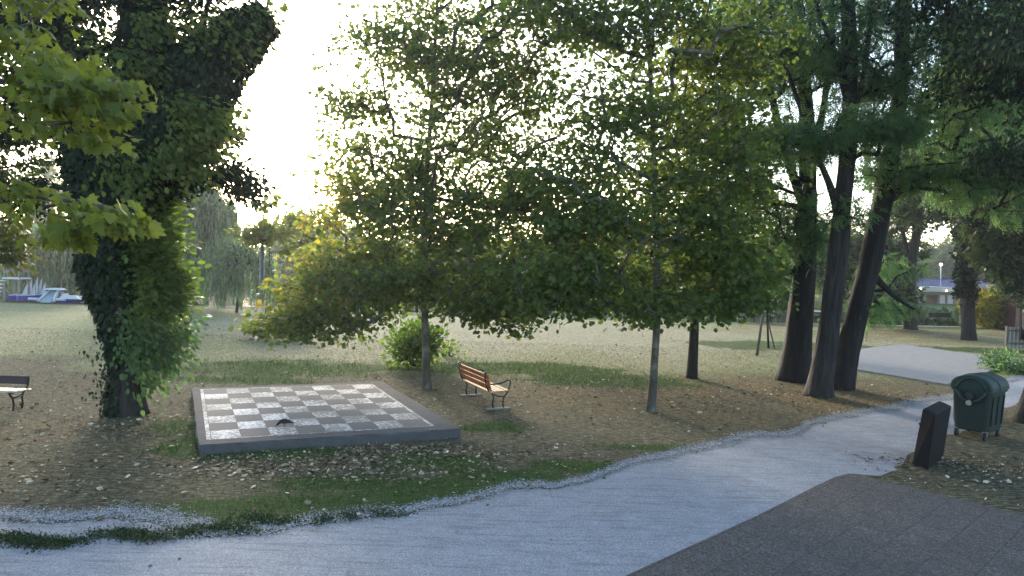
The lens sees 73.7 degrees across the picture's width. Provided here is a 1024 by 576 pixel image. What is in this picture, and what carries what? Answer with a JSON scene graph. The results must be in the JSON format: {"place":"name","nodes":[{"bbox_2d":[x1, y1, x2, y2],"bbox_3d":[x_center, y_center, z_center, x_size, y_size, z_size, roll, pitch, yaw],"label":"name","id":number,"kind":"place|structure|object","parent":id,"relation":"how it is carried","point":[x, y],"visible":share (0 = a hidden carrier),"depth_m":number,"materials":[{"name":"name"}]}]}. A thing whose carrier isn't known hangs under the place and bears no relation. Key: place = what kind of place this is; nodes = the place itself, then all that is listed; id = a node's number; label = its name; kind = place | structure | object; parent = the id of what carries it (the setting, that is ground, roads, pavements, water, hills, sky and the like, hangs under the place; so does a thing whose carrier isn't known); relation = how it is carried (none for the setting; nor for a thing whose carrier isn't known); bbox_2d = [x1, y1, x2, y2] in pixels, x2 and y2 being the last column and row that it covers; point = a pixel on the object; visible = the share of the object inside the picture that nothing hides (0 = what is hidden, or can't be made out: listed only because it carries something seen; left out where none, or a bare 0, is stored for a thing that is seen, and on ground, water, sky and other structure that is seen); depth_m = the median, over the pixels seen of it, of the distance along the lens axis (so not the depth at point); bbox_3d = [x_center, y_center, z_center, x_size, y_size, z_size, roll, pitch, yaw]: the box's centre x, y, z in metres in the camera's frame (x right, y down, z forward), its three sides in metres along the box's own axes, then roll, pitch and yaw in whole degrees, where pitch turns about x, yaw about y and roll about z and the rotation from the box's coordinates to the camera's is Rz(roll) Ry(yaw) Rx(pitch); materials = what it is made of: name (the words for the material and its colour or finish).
{"place":"outdoors","nodes":[
{"label":"outdoors","id":0,"kind":"place"},
{"bbox_2d":[276,418,293,425],"bbox_3d":[-4.344,2.579,13.053,0.393,0.165,0.116,2,2,8],"label":"crow","id":1,"kind":"object","parent":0,"point":[284,421],"visible":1,"depth_m":13.02,"materials":[{"name":"black"}]},
{"bbox_2d":[0,285,872,324],"bbox_3d":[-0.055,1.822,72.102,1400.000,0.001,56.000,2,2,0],"label":"water","id":2,"kind":"structure","parent":0,"point":[246,302],"depth_m":63.52,"materials":[{"name":"black liquid"}]},
{"bbox_2d":[0,0,986,250],"label":"sky","id":3,"kind":"structure","parent":0,"point":[277,97],"materials":[{"name":"white"}]},
{"bbox_2d":[0,274,1023,537],"bbox_3d":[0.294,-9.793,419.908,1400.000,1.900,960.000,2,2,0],"label":"ground","id":4,"kind":"structure","parent":0,"point":[74,316],"depth_m":15.93,"materials":[{"name":"beige plant"}]},
{"bbox_2d":[0,375,31,410],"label":"park bench","id":5,"kind":"object","parent":4,"relation":"on","point":[14,380],"visible":1,"depth_m":14.71,"materials":[{"name":"brown wood"}]},
{"bbox_2d":[0,251,34,301],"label":"playground equipment","id":6,"kind":"structure","parent":4,"relation":"on","point":[5,278],"depth_m":45.21,"materials":[{"name":"white plastic"}]},
{"bbox_2d":[8,283,29,300],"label":"sailing dinghy","id":7,"kind":"object","parent":4,"relation":"on","point":[13,297],"visible":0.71,"depth_m":45.25,"materials":[{"name":"white plastic"}]},
{"bbox_2d":[12,278,32,294],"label":"sailing dinghy","id":8,"kind":"object","parent":4,"relation":"on","point":[31,284],"visible":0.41,"depth_m":46.42,"materials":[{"name":"white plastic"}]},
{"bbox_2d":[15,282,42,300],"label":"sailing dinghy","id":9,"kind":"object","parent":4,"relation":"on","point":[33,294],"visible":0.81,"depth_m":45.03,"materials":[{"name":"blue plastic"}]},
{"bbox_2d":[0,19,72,276],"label":"tree","id":10,"kind":"object","parent":4,"relation":"on","point":[8,242],"visible":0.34,"depth_m":14.83,"materials":[{"name":"green plant"}]},
{"bbox_2d":[36,277,37,293],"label":"sailing dinghy","id":11,"kind":"object","parent":4,"relation":"on","point":[37,286],"visible":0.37,"depth_m":46.31,"materials":[{"name":"white plastic"}]},
{"bbox_2d":[30,282,46,297],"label":"sailing dinghy","id":12,"kind":"object","parent":4,"relation":"on","point":[42,292],"visible":0.37,"depth_m":45.78,"materials":[{"name":"white fabric"}]},
{"bbox_2d":[38,279,41,293],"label":"sailing dinghy","id":13,"kind":"object","parent":4,"relation":"on","point":[40,288],"visible":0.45,"depth_m":46.54,"materials":[{"name":"white fabric"}]},
{"bbox_2d":[0,212,81,297],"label":"willow tree","id":14,"kind":"object","parent":4,"relation":"on","point":[57,274],"visible":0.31,"depth_m":48.67,"materials":[{"name":"green plant"}]},
{"bbox_2d":[19,151,68,230],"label":"poplar tree","id":15,"kind":"object","parent":4,"relation":"on","point":[52,170],"visible":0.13,"depth_m":84.83,"materials":[{"name":"green plant"}]},
{"bbox_2d":[27,288,73,302],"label":"inflatable slide","id":16,"kind":"object","parent":4,"relation":"on","point":[52,296],"visible":0.93,"depth_m":44.87,"materials":[{"name":"white plastic"}]},
{"bbox_2d":[60,293,81,302],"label":"pedal boat","id":17,"kind":"object","parent":4,"relation":"on","point":[72,297],"visible":0.78,"depth_m":45.06,"materials":[{"name":"white plastic"}]},
{"bbox_2d":[0,0,165,257],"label":"maple tree","id":18,"kind":"object","parent":4,"relation":"on","point":[72,92],"visible":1,"depth_m":5.03,"materials":[{"name":"green plant"}]},
{"bbox_2d":[0,0,288,418],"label":"ivy covered tree","id":19,"kind":"object","parent":4,"relation":"on","point":[196,74],"visible":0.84,"depth_m":13.84,"materials":[{"name":"green plant"}]},
{"bbox_2d":[169,182,238,305],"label":"willow tree","id":20,"kind":"object","parent":4,"relation":"on","point":[212,214],"visible":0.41,"depth_m":44.38,"materials":[{"name":"green plant"}]},
{"bbox_2d":[0,503,417,554],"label":"creeping weeds","id":21,"kind":"object","parent":4,"relation":"on","point":[46,541],"visible":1,"depth_m":8.29,"materials":[{"name":"green plant"}]},
{"bbox_2d":[189,232,281,312],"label":"willow tree","id":22,"kind":"object","parent":4,"relation":"on","point":[234,262],"visible":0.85,"depth_m":41.02,"materials":[{"name":"green plant"}]},
{"bbox_2d":[249,184,271,340],"bbox_3d":[-10.361,-1.072,28.310,0.700,6.614,0.700,2,2,0],"label":"lamp post","id":23,"kind":"object","parent":4,"relation":"on","point":[262,251],"visible":0.52,"depth_m":28.25,"materials":[{"name":"grey metal"}]},
{"bbox_2d":[223,194,336,337],"bbox_3d":[-9.561,-0.839,28.297,4.689,6.242,2.413,2,2,0],"label":"young tree","id":24,"kind":"object","parent":4,"relation":"on","point":[269,234],"visible":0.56,"depth_m":27.96,"materials":[{"name":"green plant"}]},
{"bbox_2d":[256,195,364,280],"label":"bushy tree","id":25,"kind":"object","parent":4,"relation":"on","point":[291,263],"visible":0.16,"depth_m":86.27,"materials":[{"name":"green plant"}]},
{"bbox_2d":[191,381,460,454],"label":"chess platform","id":26,"kind":"structure","parent":4,"relation":"on","point":[239,419],"depth_m":13.91,"materials":[{"name":"concrete"}]},
{"bbox_2d":[374,312,455,370],"bbox_3d":[-3.121,1.732,21.961,2.627,2.027,2.065,2,2,0],"label":"shrub","id":27,"kind":"object","parent":4,"relation":"on","point":[409,342],"visible":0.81,"depth_m":21.70,"materials":[{"name":"green plant"}]},
{"bbox_2d":[233,0,625,388],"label":"maple tree","id":28,"kind":"object","parent":4,"relation":"on","point":[383,279],"visible":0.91,"depth_m":17.57,"materials":[{"name":"green plant"}]},
{"bbox_2d":[436,336,470,359],"bbox_3d":[-2.227,2.132,24.405,1.360,1.009,1.284,2,2,12],"label":"shrub","id":29,"kind":"object","parent":4,"relation":"on","point":[447,353],"visible":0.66,"depth_m":24.48,"materials":[{"name":"green plant"}]},
{"bbox_2d":[0,273,960,325],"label":"bank growth","id":30,"kind":"object","parent":4,"relation":"on","point":[926,319],"visible":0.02,"depth_m":59.39,"materials":[{"name":"green plant"}]},
{"bbox_2d":[458,362,510,410],"bbox_3d":[-0.707,2.374,16.869,0.716,0.909,1.950,1,2,-25],"label":"park bench","id":31,"kind":"object","parent":4,"relation":"on","point":[482,383],"visible":1,"depth_m":16.46,"materials":[{"name":"orange wood"}]},
{"bbox_2d":[0,206,991,290],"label":"wood","id":32,"kind":"object","parent":4,"relation":"on","point":[401,241],"visible":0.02,"depth_m":107.43,"materials":[{"name":"green plant"}]},
{"bbox_2d":[0,325,1023,573],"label":"fallen leaves","id":33,"kind":"object","parent":4,"relation":"on","point":[380,449],"visible":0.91,"depth_m":11.91,"materials":[{"name":"brown plant"}]},
{"bbox_2d":[79,353,1022,525],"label":"green grass","id":34,"kind":"structure","parent":4,"relation":"on","point":[441,370],"depth_m":12.94,"materials":[{"name":"green plant"}]},
{"bbox_2d":[466,0,827,411],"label":"maple tree","id":35,"kind":"object","parent":4,"relation":"on","point":[613,216],"visible":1,"depth_m":15.71,"materials":[{"name":"green plant"}]},
{"bbox_2d":[500,29,800,378],"bbox_3d":[3.712,-2.670,22.680,10.925,11.076,5.121,3,2,27],"label":"plum tree","id":36,"kind":"object","parent":4,"relation":"on","point":[692,367],"visible":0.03,"depth_m":21.38,"materials":[{"name":"green plant"}]},
{"bbox_2d":[756,314,763,355],"bbox_3d":[10.170,1.972,28.018,0.299,1.795,0.138,2,2,0],"label":"stake","id":37,"kind":"object","parent":4,"relation":"on","point":[759,336],"visible":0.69,"depth_m":27.98,"materials":[{"name":"brown wood"}]},
{"bbox_2d":[741,311,784,322],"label":"picnic table","id":38,"kind":"object","parent":4,"relation":"on","point":[772,315],"visible":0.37,"depth_m":46.38,"materials":[{"name":"brown wood"}]},
{"bbox_2d":[734,232,794,347],"bbox_3d":[11.376,0.089,30.875,3.486,5.474,3.170,2,2,0],"label":"young tree","id":39,"kind":"object","parent":4,"relation":"on","point":[785,294],"visible":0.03,"depth_m":30.33,"materials":[{"name":"green plant"}]},
{"bbox_2d":[745,228,792,286],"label":"bushy tree","id":40,"kind":"object","parent":4,"relation":"on","point":[756,251],"depth_m":89.19,"materials":[{"name":"green plant"}]},
{"bbox_2d":[769,324,774,347],"bbox_3d":[11.795,2.192,31.016,0.413,1.257,0.080,2,2,0],"label":"stake","id":41,"kind":"object","parent":4,"relation":"on","point":[771,336],"visible":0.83,"depth_m":30.99,"materials":[{"name":"brown wood"}]},
{"bbox_2d":[652,0,929,382],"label":"locust tree","id":42,"kind":"object","parent":4,"relation":"on","point":[795,361],"visible":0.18,"depth_m":21.40,"materials":[{"name":"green plant"}]},
{"bbox_2d":[790,224,860,302],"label":"bushy tree","id":43,"kind":"object","parent":4,"relation":"on","point":[820,291],"depth_m":70.17,"materials":[{"name":"green plant"}]},
{"bbox_2d":[727,0,959,398],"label":"locust tree","id":44,"kind":"object","parent":4,"relation":"on","point":[847,134],"visible":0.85,"depth_m":18.54,"materials":[{"name":"green plant"}]},
{"bbox_2d":[785,121,955,329],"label":"park tree","id":45,"kind":"object","parent":4,"relation":"on","point":[909,216],"visible":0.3,"depth_m":44.24,"materials":[{"name":"green plant"}]},
{"bbox_2d":[845,236,928,304],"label":"bushy tree","id":46,"kind":"object","parent":4,"relation":"on","point":[917,281],"depth_m":70.43,"materials":[{"name":"green plant"}]},
{"bbox_2d":[822,279,993,303],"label":"building","id":47,"kind":"structure","parent":4,"relation":"on","point":[937,293],"depth_m":100.42,"materials":[{"name":"beige concrete"}]},
{"bbox_2d":[812,344,1020,385],"bbox_3d":[16.564,2.989,27.788,12.106,0.150,6.179,0,2,-39],"label":"concrete court","id":48,"kind":"object","parent":4,"relation":"on","point":[927,365],"visible":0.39,"depth_m":26.54,"materials":[{"name":"grey concrete"}]},
{"bbox_2d":[815,0,1023,390],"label":"locust tree","id":49,"kind":"object","parent":4,"relation":"on","point":[888,189],"visible":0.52,"depth_m":20.13,"materials":[{"name":"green plant"}]},
{"bbox_2d":[832,0,1023,423],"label":"overhanging tree","id":50,"kind":"object","parent":4,"relation":"on","point":[997,162],"visible":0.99,"depth_m":16.12,"materials":[{"name":"green plant"}]},
{"bbox_2d":[916,238,941,296],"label":"conifer tree","id":51,"kind":"object","parent":4,"relation":"on","point":[932,247],"visible":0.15,"depth_m":124.25,"materials":[{"name":"green plant"}]},
{"bbox_2d":[912,401,950,469],"bbox_3d":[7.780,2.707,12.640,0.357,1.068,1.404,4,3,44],"label":"bollard","id":52,"kind":"object","parent":4,"relation":"on","point":[931,439],"visible":0.94,"depth_m":12.27,"materials":[{"name":"black metal"}]},
{"bbox_2d":[928,313,952,324],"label":"park bench","id":53,"kind":"object","parent":4,"relation":"on","point":[931,315],"visible":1,"depth_m":49.75,"materials":[{"name":"brown wood"}]},
{"bbox_2d":[900,57,983,340],"bbox_3d":[25.341,-5.235,37.713,8.377,16.568,6.334,3,2,24],"label":"ivy clad tree","id":54,"kind":"object","parent":4,"relation":"on","point":[966,290],"visible":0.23,"depth_m":37.73,"materials":[{"name":"green plant"}]},
{"bbox_2d":[919,231,979,286],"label":"poplar tree","id":55,"kind":"object","parent":4,"relation":"on","point":[943,256],"visible":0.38,"depth_m":121.02,"materials":[{"name":"green plant"}]},
{"bbox_2d":[944,235,992,285],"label":"bushy tree","id":56,"kind":"object","parent":4,"relation":"on","point":[981,275],"visible":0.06,"depth_m":123.80,"materials":[{"name":"green plant"}]},
{"bbox_2d":[924,0,1023,339],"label":"dark tree","id":57,"kind":"object","parent":4,"relation":"on","point":[998,258],"visible":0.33,"depth_m":32.44,"materials":[{"name":"green plant"}]},
{"bbox_2d":[950,372,1008,440],"bbox_3d":[10.096,2.525,14.771,1.142,1.367,0.846,0,2,-37],"label":"wheeled bin","id":58,"kind":"object","parent":4,"relation":"on","point":[978,401],"visible":1,"depth_m":14.47,"materials":[{"name":"green plastic"}]},
{"bbox_2d":[952,284,1007,329],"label":"forsythia bush","id":59,"kind":"object","parent":4,"relation":"on","point":[988,309],"visible":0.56,"depth_m":47.01,"materials":[{"name":"yellow plant"}]},
{"bbox_2d":[966,344,1023,375],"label":"shrub","id":60,"kind":"object","parent":4,"relation":"on","point":[1014,367],"visible":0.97,"depth_m":24.89,"materials":[{"name":"green plant"}]},
{"bbox_2d":[974,346,1019,370],"bbox_3d":[18.333,2.684,26.007,1.633,0.987,1.476,2,2,11],"label":"shrub","id":61,"kind":"object","parent":4,"relation":"on","point":[991,356],"visible":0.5,"depth_m":25.81,"materials":[{"name":"green plant"}]},
{"bbox_2d":[977,286,1022,329],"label":"shed","id":62,"kind":"structure","parent":4,"relation":"on","point":[1014,317],"depth_m":45.91,"materials":[{"name":"brown wood"}]},
{"bbox_2d":[1004,326,1023,349],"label":"wooden fence","id":63,"kind":"object","parent":4,"relation":"on","point":[1012,335],"visible":0.89,"depth_m":33.40,"materials":[{"name":"grey wood"}]},
{"bbox_2d":[0,379,1023,575],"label":"gravel path","id":64,"kind":"structure","parent":0,"point":[625,522],"depth_m":8.75,"materials":[{"name":"grey gravel"}]},
{"bbox_2d":[0,375,1023,542],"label":"loose gravel","id":65,"kind":"structure","parent":64,"relation":"on","point":[436,502],"depth_m":9.61,"materials":[{"name":"grey gravel"}]},
{"bbox_2d":[626,473,1023,575],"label":"paving","id":66,"kind":"structure","parent":0,"point":[908,531],"depth_m":8.76,"materials":[{"name":"grey asphalt"}]}
]}

